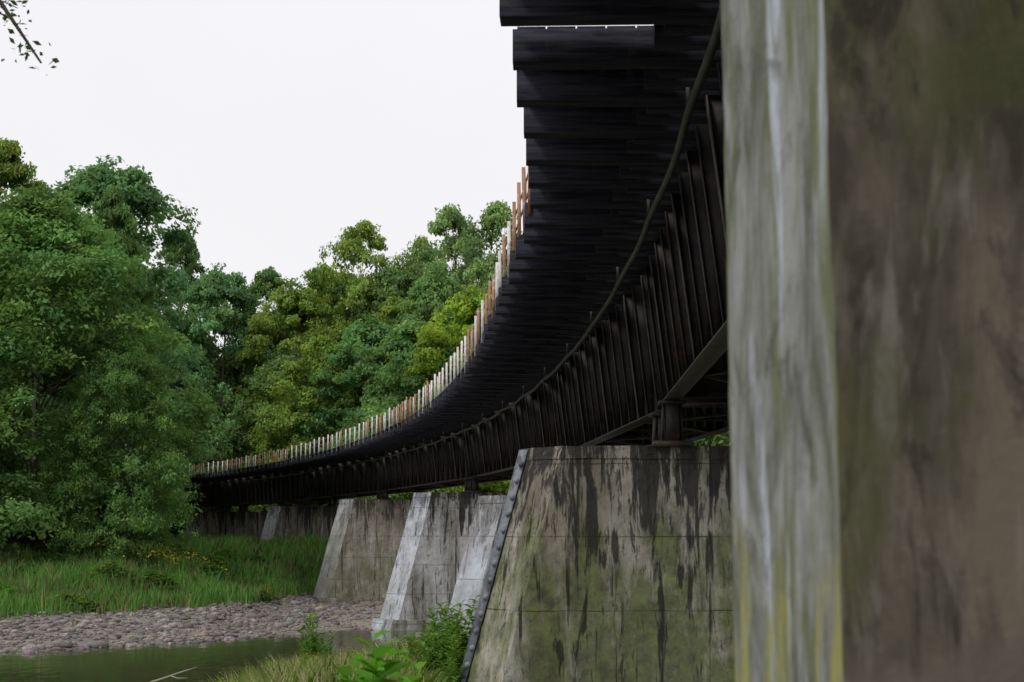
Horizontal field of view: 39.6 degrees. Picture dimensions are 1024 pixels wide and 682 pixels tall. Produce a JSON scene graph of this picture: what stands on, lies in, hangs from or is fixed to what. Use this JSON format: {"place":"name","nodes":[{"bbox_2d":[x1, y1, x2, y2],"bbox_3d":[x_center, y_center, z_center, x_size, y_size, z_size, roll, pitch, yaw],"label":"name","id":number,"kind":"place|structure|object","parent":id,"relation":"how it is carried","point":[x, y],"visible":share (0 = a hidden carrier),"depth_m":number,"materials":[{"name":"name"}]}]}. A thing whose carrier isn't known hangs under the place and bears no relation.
{"place":"outdoors","nodes":[
{"label":"outdoors","id":0,"kind":"place"},
{"bbox_2d":[0,553,428,650],"bbox_3d":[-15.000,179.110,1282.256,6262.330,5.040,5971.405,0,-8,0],"label":"ground","id":1,"kind":"structure","parent":0,"point":[358,622],"depth_m":76.37,"materials":[{"name":"grey gravel"}]},
{"bbox_2d":[0,584,19,597],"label":"bush","id":2,"kind":"object","parent":1,"relation":"on","point":[5,586],"visible":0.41,"depth_m":79.80,"materials":[{"name":"green plant"}]},
{"bbox_2d":[0,335,20,467],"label":"tree","id":3,"kind":"object","parent":1,"relation":"on","point":[5,449],"visible":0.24,"depth_m":109.46,"materials":[{"name":"green plant"}]},
{"bbox_2d":[0,530,31,543],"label":"bush","id":4,"kind":"object","parent":1,"relation":"on","point":[16,539],"visible":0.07,"depth_m":95.78,"materials":[{"name":"green plant"}]},
{"bbox_2d":[0,501,52,552],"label":"bush","id":5,"kind":"object","parent":1,"relation":"on","point":[25,545],"visible":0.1,"depth_m":94.73,"materials":[{"name":"green plant"}]},
{"bbox_2d":[0,254,53,500],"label":"tree","id":6,"kind":"object","parent":1,"relation":"on","point":[22,399],"visible":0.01,"depth_m":156.31,"materials":[{"name":"green plant"}]},
{"bbox_2d":[16,563,39,580],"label":"bush","id":7,"kind":"object","parent":1,"relation":"on","point":[24,568],"visible":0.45,"depth_m":87.42,"materials":[{"name":"green plant"}]},
{"bbox_2d":[0,0,58,69],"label":"branch","id":8,"kind":"object","parent":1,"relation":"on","point":[7,15],"visible":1,"depth_m":12.49,"materials":[{"name":"green plant"}]},
{"bbox_2d":[0,137,66,473],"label":"tree","id":9,"kind":"object","parent":1,"relation":"on","point":[14,171],"visible":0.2,"depth_m":114.40,"materials":[{"name":"green plant"}]},
{"bbox_2d":[3,501,72,550],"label":"bush","id":10,"kind":"object","parent":1,"relation":"on","point":[26,535],"visible":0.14,"depth_m":93.66,"materials":[{"name":"green plant"}]},
{"bbox_2d":[40,552,72,565],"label":"bush","id":11,"kind":"object","parent":1,"relation":"on","point":[65,558],"visible":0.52,"depth_m":91.32,"materials":[{"name":"green plant"}]},
{"bbox_2d":[21,519,94,556],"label":"bush","id":12,"kind":"object","parent":1,"relation":"on","point":[42,544],"visible":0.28,"depth_m":94.24,"materials":[{"name":"green plant"}]},
{"bbox_2d":[47,594,90,611],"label":"bush","id":13,"kind":"object","parent":1,"relation":"on","point":[81,601],"visible":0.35,"depth_m":78.76,"materials":[{"name":"green plant"}]},
{"bbox_2d":[35,512,108,547],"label":"bush","id":14,"kind":"object","parent":1,"relation":"on","point":[72,543],"visible":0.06,"depth_m":96.23,"materials":[{"name":"green plant"}]},
{"bbox_2d":[66,596,86,606],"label":"bush","id":15,"kind":"object","parent":1,"relation":"on","point":[78,597],"visible":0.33,"depth_m":79.45,"materials":[{"name":"green plant"}]},
{"bbox_2d":[78,599,107,612],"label":"bush","id":16,"kind":"object","parent":1,"relation":"on","point":[96,608],"visible":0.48,"depth_m":78.76,"materials":[{"name":"green plant"}]},
{"bbox_2d":[21,228,171,513],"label":"tree","id":17,"kind":"object","parent":1,"relation":"on","point":[144,303],"visible":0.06,"depth_m":111.93,"materials":[{"name":"green plant"}]},
{"bbox_2d":[52,504,143,540],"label":"bush","id":18,"kind":"object","parent":1,"relation":"on","point":[102,508],"visible":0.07,"depth_m":98.61,"materials":[{"name":"green plant"}]},
{"bbox_2d":[9,302,193,508],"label":"tree","id":19,"kind":"object","parent":1,"relation":"on","point":[126,306],"visible":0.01,"depth_m":149.95,"materials":[{"name":"green plant"}]},
{"bbox_2d":[0,155,215,525],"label":"tree","id":20,"kind":"object","parent":1,"relation":"on","point":[94,181],"visible":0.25,"depth_m":124.39,"materials":[{"name":"green plant"}]},
{"bbox_2d":[56,184,159,512],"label":"tree","id":21,"kind":"object","parent":1,"relation":"on","point":[111,206],"visible":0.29,"depth_m":109.63,"materials":[{"name":"green plant"}]},
{"bbox_2d":[82,561,134,581],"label":"bush","id":22,"kind":"object","parent":1,"relation":"on","point":[108,563],"visible":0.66,"depth_m":88.33,"materials":[{"name":"green plant"}]},
{"bbox_2d":[20,325,202,564],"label":"tree","id":23,"kind":"object","parent":1,"relation":"on","point":[91,442],"visible":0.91,"depth_m":95.01,"materials":[{"name":"green plant"}]},
{"bbox_2d":[99,564,127,583],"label":"bush","id":24,"kind":"object","parent":1,"relation":"on","point":[106,570],"visible":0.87,"depth_m":87.74,"materials":[{"name":"green plant"}]},
{"bbox_2d":[0,178,237,556],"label":"tree","id":25,"kind":"object","parent":1,"relation":"on","point":[90,268],"visible":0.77,"depth_m":96.67,"materials":[{"name":"green plant"}]},
{"bbox_2d":[43,536,227,573],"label":"goldenrod flowers","id":26,"kind":"object","parent":1,"relation":"on","point":[158,551],"visible":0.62,"depth_m":94.40,"materials":[{"name":"yellow plant"}]},
{"bbox_2d":[132,575,168,588],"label":"bush","id":27,"kind":"object","parent":1,"relation":"on","point":[150,579],"visible":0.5,"depth_m":88.74,"materials":[{"name":"green plant"}]},
{"bbox_2d":[132,571,179,591],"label":"bush","id":28,"kind":"object","parent":1,"relation":"on","point":[160,577],"visible":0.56,"depth_m":89.26,"materials":[{"name":"green plant"}]},
{"bbox_2d":[0,532,329,619],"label":"bank grass","id":29,"kind":"structure","parent":1,"relation":"on","point":[45,580],"depth_m":91.17,"materials":[{"name":"green plant"}]},
{"bbox_2d":[170,519,181,537],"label":"bush","id":30,"kind":"object","parent":1,"relation":"on","point":[172,528],"visible":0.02,"depth_m":188.72,"materials":[{"name":"green plant"}]},
{"bbox_2d":[159,543,197,559],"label":"bush","id":31,"kind":"object","parent":1,"relation":"on","point":[180,546],"visible":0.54,"depth_m":98.58,"materials":[{"name":"green plant"}]},
{"bbox_2d":[172,524,184,535],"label":"bush","id":32,"kind":"object","parent":1,"relation":"on","point":[177,529],"visible":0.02,"depth_m":187.34,"materials":[{"name":"green plant"}]},
{"bbox_2d":[144,228,230,534],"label":"tree","id":33,"kind":"object","parent":1,"relation":"on","point":[185,258],"visible":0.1,"depth_m":188.77,"materials":[{"name":"green plant"}]},
{"bbox_2d":[176,330,228,464],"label":"tree","id":34,"kind":"object","parent":1,"relation":"on","point":[198,373],"depth_m":217.65,"materials":[{"name":"green plant"}]},
{"bbox_2d":[196,560,224,576],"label":"bush","id":35,"kind":"object","parent":1,"relation":"on","point":[209,563],"visible":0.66,"depth_m":95.91,"materials":[{"name":"green plant"}]},
{"bbox_2d":[201,555,226,566],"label":"bush","id":36,"kind":"object","parent":1,"relation":"on","point":[218,560],"visible":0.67,"depth_m":98.85,"materials":[{"name":"green plant"}]},
{"bbox_2d":[202,565,231,579],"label":"bush","id":37,"kind":"object","parent":1,"relation":"on","point":[213,567],"visible":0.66,"depth_m":95.20,"materials":[{"name":"green plant"}]},
{"bbox_2d":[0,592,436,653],"bbox_3d":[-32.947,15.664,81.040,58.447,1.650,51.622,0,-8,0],"label":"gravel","id":38,"kind":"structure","parent":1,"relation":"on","point":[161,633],"depth_m":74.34,"materials":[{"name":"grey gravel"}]},
{"bbox_2d":[162,262,275,520],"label":"tree","id":39,"kind":"object","parent":1,"relation":"on","point":[215,285],"visible":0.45,"depth_m":181.35,"materials":[{"name":"green plant"}]},
{"bbox_2d":[183,511,265,539],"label":"concrete pier","id":40,"kind":"structure","parent":1,"relation":"on","point":[216,523],"depth_m":154.72,"materials":[{"name":"grey concrete"}]},
{"bbox_2d":[212,549,239,561],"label":"bush","id":41,"kind":"object","parent":1,"relation":"on","point":[228,551],"visible":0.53,"depth_m":102.13,"materials":[{"name":"green plant"}]},
{"bbox_2d":[173,343,302,538],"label":"tree","id":42,"kind":"object","parent":1,"relation":"on","point":[238,364],"visible":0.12,"depth_m":183.90,"materials":[{"name":"green plant"}]},
{"bbox_2d":[175,295,338,454],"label":"tree","id":43,"kind":"object","parent":1,"relation":"on","point":[271,359],"depth_m":211.94,"materials":[{"name":"green plant"}]},
{"bbox_2d":[247,554,269,564],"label":"bush","id":44,"kind":"object","parent":1,"relation":"on","point":[257,557],"visible":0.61,"depth_m":103.99,"materials":[{"name":"green plant"}]},
{"bbox_2d":[217,266,303,465],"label":"tree","id":45,"kind":"object","parent":1,"relation":"on","point":[264,282],"visible":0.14,"depth_m":190.94,"materials":[{"name":"green plant"}]},
{"bbox_2d":[259,590,272,602],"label":"bush","id":46,"kind":"object","parent":1,"relation":"on","point":[266,595],"visible":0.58,"depth_m":92.81,"materials":[{"name":"green plant"}]},
{"bbox_2d":[202,348,340,511],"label":"tree","id":47,"kind":"object","parent":1,"relation":"on","point":[250,408],"visible":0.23,"depth_m":174.05,"materials":[{"name":"green plant"}]},
{"bbox_2d":[224,277,354,512],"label":"tree","id":48,"kind":"object","parent":1,"relation":"on","point":[296,307],"visible":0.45,"depth_m":181.19,"materials":[{"name":"green plant"}]},
{"bbox_2d":[262,500,327,515],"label":"bush","id":49,"kind":"object","parent":1,"relation":"on","point":[324,501],"visible":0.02,"depth_m":164.78,"materials":[{"name":"green plant"}]},
{"bbox_2d":[261,506,337,541],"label":"concrete pier","id":50,"kind":"structure","parent":1,"relation":"on","point":[295,520],"depth_m":129.02,"materials":[{"name":"grey concrete"}]},
{"bbox_2d":[293,640,318,660],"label":"weed plant","id":51,"kind":"object","parent":1,"relation":"on","point":[302,651],"visible":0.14,"depth_m":41.23,"materials":[{"name":"green plant"}]},
{"bbox_2d":[297,606,325,661],"bbox_3d":[-5.546,8.505,39.219,0.659,2.332,0.701,-5,-9,30],"label":"weed plant","id":52,"kind":"object","parent":1,"relation":"on","point":[310,641],"visible":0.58,"depth_m":39.19,"materials":[{"name":"green plant"}]},
{"bbox_2d":[243,333,387,513],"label":"tree","id":53,"kind":"object","parent":1,"relation":"on","point":[283,423],"visible":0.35,"depth_m":165.10,"materials":[{"name":"green plant"}]},
{"bbox_2d":[310,501,323,505],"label":"bush","id":54,"kind":"object","parent":1,"relation":"on","point":[315,503],"visible":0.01,"depth_m":164.51,"materials":[{"name":"green plant"}]},
{"bbox_2d":[316,627,336,660],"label":"weed plant","id":55,"kind":"object","parent":1,"relation":"on","point":[326,647],"visible":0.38,"depth_m":40.11,"materials":[{"name":"green plant"}]},
{"bbox_2d":[206,636,451,681],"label":"riverside grass","id":56,"kind":"structure","parent":1,"relation":"on","point":[321,670],"depth_m":31.57,"materials":[{"name":"green plant"}]},
{"bbox_2d":[296,277,363,436],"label":"tree","id":57,"kind":"object","parent":1,"relation":"on","point":[335,292],"visible":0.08,"depth_m":191.78,"materials":[{"name":"green plant"}]},
{"bbox_2d":[334,653,367,681],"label":"broadleaf plant","id":58,"kind":"object","parent":1,"relation":"on","point":[345,671],"visible":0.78,"depth_m":9.33,"materials":[{"name":"green plant"}]},
{"bbox_2d":[289,219,414,435],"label":"tree","id":59,"kind":"object","parent":1,"relation":"on","point":[352,244],"visible":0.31,"depth_m":186.22,"materials":[{"name":"green plant"}]},
{"bbox_2d":[294,313,415,501],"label":"tree","id":60,"kind":"object","parent":1,"relation":"on","point":[359,338],"visible":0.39,"depth_m":162.41,"materials":[{"name":"green plant"}]},
{"bbox_2d":[314,499,411,602],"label":"concrete pier","id":61,"kind":"structure","parent":1,"relation":"on","point":[362,549],"depth_m":104.34,"materials":[{"name":"grey concrete"}]},
{"bbox_2d":[340,295,424,431],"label":"tree","id":62,"kind":"object","parent":1,"relation":"on","point":[384,316],"visible":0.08,"depth_m":173.04,"materials":[{"name":"green plant"}]},
{"bbox_2d":[352,630,413,681],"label":"broadleaf plant","id":63,"kind":"object","parent":1,"relation":"on","point":[376,668],"visible":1,"depth_m":8.77,"materials":[{"name":"green plant"}]},
{"bbox_2d":[368,632,398,645],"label":"weed plant","id":64,"kind":"object","parent":1,"relation":"on","point":[386,640],"visible":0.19,"depth_m":43.34,"materials":[{"name":"green plant"}]},
{"bbox_2d":[388,636,403,656],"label":"weed plant","id":65,"kind":"object","parent":1,"relation":"on","point":[398,644],"visible":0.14,"depth_m":36.26,"materials":[{"name":"green plant"}]},
{"bbox_2d":[353,256,450,421],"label":"tree","id":66,"kind":"object","parent":1,"relation":"on","point":[393,282],"visible":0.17,"depth_m":183.89,"materials":[{"name":"green plant"}]},
{"bbox_2d":[319,318,491,499],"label":"tree","id":67,"kind":"object","parent":1,"relation":"on","point":[398,344],"visible":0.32,"depth_m":151.17,"materials":[{"name":"green plant"}]},
{"bbox_2d":[385,655,426,681],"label":"broadleaf plant","id":68,"kind":"object","parent":1,"relation":"on","point":[416,668],"visible":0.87,"depth_m":9.17,"materials":[{"name":"green plant"}]},
{"bbox_2d":[400,631,420,659],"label":"weed plant","id":69,"kind":"object","parent":1,"relation":"on","point":[413,640],"visible":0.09,"depth_m":35.17,"materials":[{"name":"green plant"}]},
{"bbox_2d":[388,235,436,273],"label":"tree","id":70,"kind":"object","parent":1,"relation":"on","point":[413,254],"visible":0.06,"depth_m":200.17,"materials":[{"name":"green plant"}]},
{"bbox_2d":[402,629,432,660],"bbox_3d":[-2.282,7.499,33.636,0.688,1.348,0.648,-6,-10,40],"label":"weed plant","id":71,"kind":"object","parent":1,"relation":"on","point":[411,644],"visible":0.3,"depth_m":33.66,"materials":[{"name":"green plant"}]},
{"bbox_2d":[411,643,436,675],"bbox_3d":[-1.926,7.185,31.290,0.498,1.037,0.530,4,-9,-26],"label":"weed plant","id":72,"kind":"object","parent":1,"relation":"on","point":[427,664],"visible":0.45,"depth_m":31.27,"materials":[{"name":"green plant"}]},
{"bbox_2d":[413,620,439,655],"bbox_3d":[-1.962,7.500,34.262,0.794,1.556,0.747,4,-9,-28],"label":"weed plant","id":73,"kind":"object","parent":1,"relation":"on","point":[424,628],"visible":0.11,"depth_m":34.23,"materials":[{"name":"green plant"}]},
{"bbox_2d":[369,264,492,491],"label":"tree","id":74,"kind":"object","parent":1,"relation":"on","point":[428,294],"visible":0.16,"depth_m":169.14,"materials":[{"name":"green plant"}]},
{"bbox_2d":[420,626,446,675],"bbox_3d":[-1.798,7.231,32.305,0.698,1.452,0.741,0,-8,3],"label":"weed plant","id":75,"kind":"object","parent":1,"relation":"on","point":[435,648],"visible":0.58,"depth_m":32.24,"materials":[{"name":"green plant"}]},
{"bbox_2d":[371,492,507,630],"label":"concrete pier","id":76,"kind":"structure","parent":1,"relation":"on","point":[431,550],"depth_m":77.28,"materials":[{"name":"grey concrete"}]},
{"bbox_2d":[385,202,501,383],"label":"tree","id":77,"kind":"object","parent":1,"relation":"on","point":[450,217],"visible":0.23,"depth_m":190.30,"materials":[{"name":"green plant"}]},
{"bbox_2d":[421,599,470,661],"bbox_3d":[-1.606,7.269,33.901,1.112,2.178,1.046,-2,-8,12],"label":"weed plant","id":78,"kind":"object","parent":1,"relation":"on","point":[432,624],"visible":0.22,"depth_m":33.97,"materials":[{"name":"green plant"}]},
{"bbox_2d":[427,614,469,673],"bbox_3d":[-1.437,7.232,32.809,0.897,1.867,0.953,-4,-9,29],"label":"weed plant","id":79,"kind":"object","parent":1,"relation":"on","point":[453,625],"visible":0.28,"depth_m":32.73,"materials":[{"name":"green plant"}]},
{"bbox_2d":[438,672,458,681],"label":"weed plant","id":80,"kind":"object","parent":1,"relation":"on","point":[455,678],"visible":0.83,"depth_m":29.10,"materials":[{"name":"green plant"}]},
{"bbox_2d":[434,631,465,681],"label":"weed plant","id":81,"kind":"object","parent":1,"relation":"on","point":[457,656],"visible":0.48,"depth_m":31.83,"materials":[{"name":"green plant"}]},
{"bbox_2d":[437,655,465,681],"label":"weed plant","id":82,"kind":"object","parent":1,"relation":"on","point":[449,674],"visible":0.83,"depth_m":30.43,"materials":[{"name":"green plant"}]},
{"bbox_2d":[397,283,510,499],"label":"tree","id":83,"kind":"object","parent":1,"relation":"on","point":[463,308],"visible":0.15,"depth_m":148.89,"materials":[{"name":"green plant"}]},
{"bbox_2d":[428,595,479,664],"bbox_3d":[-1.282,7.151,33.318,1.218,2.385,1.146,-4,-9,30],"label":"weed plant","id":84,"kind":"object","parent":1,"relation":"on","point":[469,614],"visible":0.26,"depth_m":33.31,"materials":[{"name":"green plant"}]},
{"bbox_2d":[433,200,516,383],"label":"tree","id":85,"kind":"object","parent":1,"relation":"on","point":[497,215],"visible":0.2,"depth_m":187.43,"materials":[{"name":"green plant"}]},
{"bbox_2d":[444,495,506,642],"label":"concrete pier","id":86,"kind":"structure","parent":1,"relation":"on","point":[471,576],"depth_m":51.83,"materials":[{"name":"grey concrete"}]},
{"bbox_2d":[170,0,729,511],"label":"railway viaduct","id":87,"kind":"object","parent":86,"relation":"on","point":[606,312],"visible":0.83,"depth_m":30.62,"materials":[{"name":"black paint"}]},
{"bbox_2d":[466,266,506,492],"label":"tree","id":88,"kind":"object","parent":1,"relation":"on","point":[485,289],"visible":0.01,"depth_m":168.53,"materials":[{"name":"green plant"}]},
{"bbox_2d":[489,231,522,277],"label":"tree","id":89,"kind":"object","parent":1,"relation":"on","point":[506,255],"depth_m":188.89,"materials":[{"name":"green plant"}]},
{"bbox_2d":[458,445,733,681],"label":"concrete pier","id":90,"kind":"structure","parent":1,"relation":"on","point":[610,563],"depth_m":30.11,"materials":[{"name":"concrete"}]},
{"bbox_2d":[693,431,729,445],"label":"tree","id":91,"kind":"object","parent":1,"relation":"on","point":[719,440],"depth_m":150.77,"materials":[{"name":"green plant"}]},
{"bbox_2d":[721,0,1023,681],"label":"concrete pier","id":92,"kind":"structure","parent":1,"relation":"on","point":[874,174],"depth_m":3.56,"materials":[{"name":"grey concrete"}]},
{"bbox_2d":[0,629,440,681],"bbox_3d":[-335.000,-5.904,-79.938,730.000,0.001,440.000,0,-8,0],"label":"river water","id":93,"kind":"structure","parent":0,"point":[149,663],"depth_m":58.03,"materials":[{"name":"green liquid"}]},
{"bbox_2d":[150,667,196,681],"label":"driftwood branch","id":94,"kind":"object","parent":93,"relation":"in","point":[163,678],"visible":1,"depth_m":49.12,"materials":[{"name":"grey wood"}]},
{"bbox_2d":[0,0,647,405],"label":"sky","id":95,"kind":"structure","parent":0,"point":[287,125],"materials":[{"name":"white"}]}
]}

